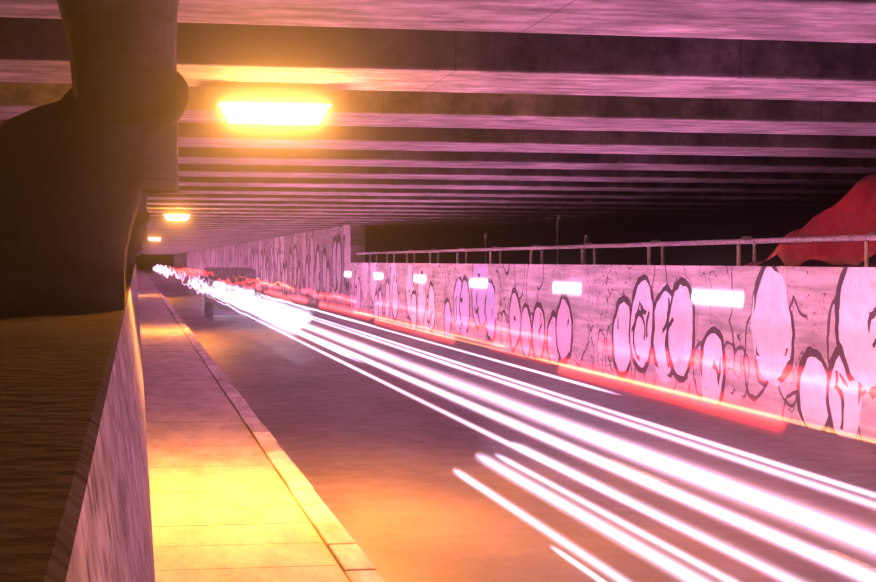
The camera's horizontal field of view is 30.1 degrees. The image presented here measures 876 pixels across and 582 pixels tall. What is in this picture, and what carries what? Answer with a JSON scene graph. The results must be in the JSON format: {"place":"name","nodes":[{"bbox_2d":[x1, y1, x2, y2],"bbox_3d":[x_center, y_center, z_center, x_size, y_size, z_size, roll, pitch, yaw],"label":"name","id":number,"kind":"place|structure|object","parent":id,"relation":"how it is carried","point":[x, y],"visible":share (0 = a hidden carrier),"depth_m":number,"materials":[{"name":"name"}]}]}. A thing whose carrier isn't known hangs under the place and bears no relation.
{"place":"outdoors","nodes":[
{"label":"outdoors","id":0,"kind":"place"},
{"bbox_2d":[136,265,158,266],"bbox_3d":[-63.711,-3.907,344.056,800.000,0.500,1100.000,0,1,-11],"label":"ground","id":1,"kind":"structure","parent":0,"point":[147,265],"depth_m":760.41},
{"bbox_2d":[0,261,154,581],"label":"wall","id":2,"kind":"structure","parent":1,"relation":"on","point":[75,504],"depth_m":2.94,"materials":[{"name":"concrete"}]},
{"bbox_2d":[0,0,188,309],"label":"pillar","id":3,"kind":"structure","parent":2,"relation":"on","point":[89,158],"depth_m":8.86,"materials":[{"name":"concrete"}]},
{"bbox_2d":[125,193,149,272],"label":"pillar","id":4,"kind":"structure","parent":2,"relation":"on","point":[139,229],"depth_m":35.06,"materials":[{"name":"concrete"}]},
{"bbox_2d":[133,243,142,267],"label":"pillar","id":5,"kind":"structure","parent":2,"relation":"on","point":[139,246],"depth_m":61.16,"materials":[{"name":"concrete"}]},
{"bbox_2d":[154,225,364,313],"bbox_3d":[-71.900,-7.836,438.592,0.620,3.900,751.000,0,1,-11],"label":"tall wall","id":6,"kind":"structure","parent":1,"relation":"on","point":[313,267],"depth_m":92.72,"materials":[{"name":"concrete"}]},
{"bbox_2d":[0,0,875,257],"bbox_3d":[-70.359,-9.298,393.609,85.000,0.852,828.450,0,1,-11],"label":"bridge beams","id":7,"kind":"structure","parent":6,"relation":"on","point":[452,124],"depth_m":17.83,"materials":[{"name":"concrete"}]},
{"bbox_2d":[148,235,160,240],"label":"ceiling light","id":8,"kind":"object","parent":7,"relation":"attached to","point":[155,238],"visible":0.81,"depth_m":98.58,"materials":[{"name":"white glass"}]},
{"bbox_2d":[163,209,190,219],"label":"ceiling light","id":9,"kind":"object","parent":7,"relation":"attached to","point":[176,215],"visible":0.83,"depth_m":48.76,"materials":[{"name":"white glass"}]},
{"bbox_2d":[217,85,332,123],"bbox_3d":[-1.447,-1.655,14.418,1.000,0.322,0.400,0,1,-11],"label":"ceiling light","id":10,"kind":"object","parent":7,"relation":"attached to","point":[240,104],"visible":1,"depth_m":14.25,"materials":[{"name":"white glass"}]},
{"bbox_2d":[140,266,383,581],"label":"kerb","id":11,"kind":"structure","parent":1,"relation":"on","point":[354,562],"depth_m":15.00,"materials":[{"name":"concrete"}]},
{"bbox_2d":[351,263,875,444],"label":"graffiti wall","id":12,"kind":"structure","parent":1,"relation":"on","point":[792,345],"depth_m":27.39,"materials":[{"name":"concrete"}]},
{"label":"raised walk","id":13,"kind":"object","parent":1,"relation":"on","visible":0},
{"bbox_2d":[485,216,588,264],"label":"crook poles","id":14,"kind":"object","parent":13,"relation":"on","point":[559,219],"visible":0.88,"depth_m":41.63,"materials":[{"name":"metal"}]},
{"bbox_2d":[356,231,875,266],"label":"handrail","id":15,"kind":"object","parent":13,"relation":"on","point":[868,237],"visible":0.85,"depth_m":29.68,"materials":[{"name":"metal"}]},
{"bbox_2d":[744,174,875,266],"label":"tarp shelter","id":16,"kind":"object","parent":13,"relation":"on","point":[852,211],"visible":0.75,"depth_m":22.46,"materials":[{"name":"red fabric"}]},
{"bbox_2d":[204,277,241,305],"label":"body smear","id":17,"kind":"object","parent":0,"point":[219,287],"visible":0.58,"depth_m":68.34},
{"bbox_2d":[204,271,253,286],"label":"tail light trails","id":18,"kind":"object","parent":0,"point":[229,277],"visible":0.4,"depth_m":102.30,"materials":[{"name":"red"}]},
{"bbox_2d":[205,279,253,312],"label":"vehicle trails","id":19,"kind":"object","parent":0,"point":[226,295],"visible":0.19,"depth_m":68.68,"materials":[{"name":"white"}]},
{"bbox_2d":[136,266,349,581],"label":"sidewalk","id":20,"kind":"structure","parent":0,"point":[225,506],"depth_m":15.07,"materials":[{"name":"concrete"}]},
{"bbox_2d":[135,243,801,266],"label":"sky","id":21,"kind":"structure","parent":0,"point":[693,255],"materials":[{"name":"black"}]},
{"bbox_2d":[141,267,875,581],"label":"road","id":22,"kind":"structure","parent":0,"point":[406,472],"depth_m":18.30,"materials":[{"name":"grey asphalt"}]},
{"bbox_2d":[204,267,257,320],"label":"van","id":23,"kind":"object","parent":22,"relation":"on","point":[208,310],"visible":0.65,"depth_m":64.46,"materials":[{"name":"grey metal"}]},
{"bbox_2d":[171,275,875,573],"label":"road centre line","id":24,"kind":"object","parent":22,"relation":"on","point":[855,562],"depth_m":17.30,"materials":[{"name":"paint"}]}
]}

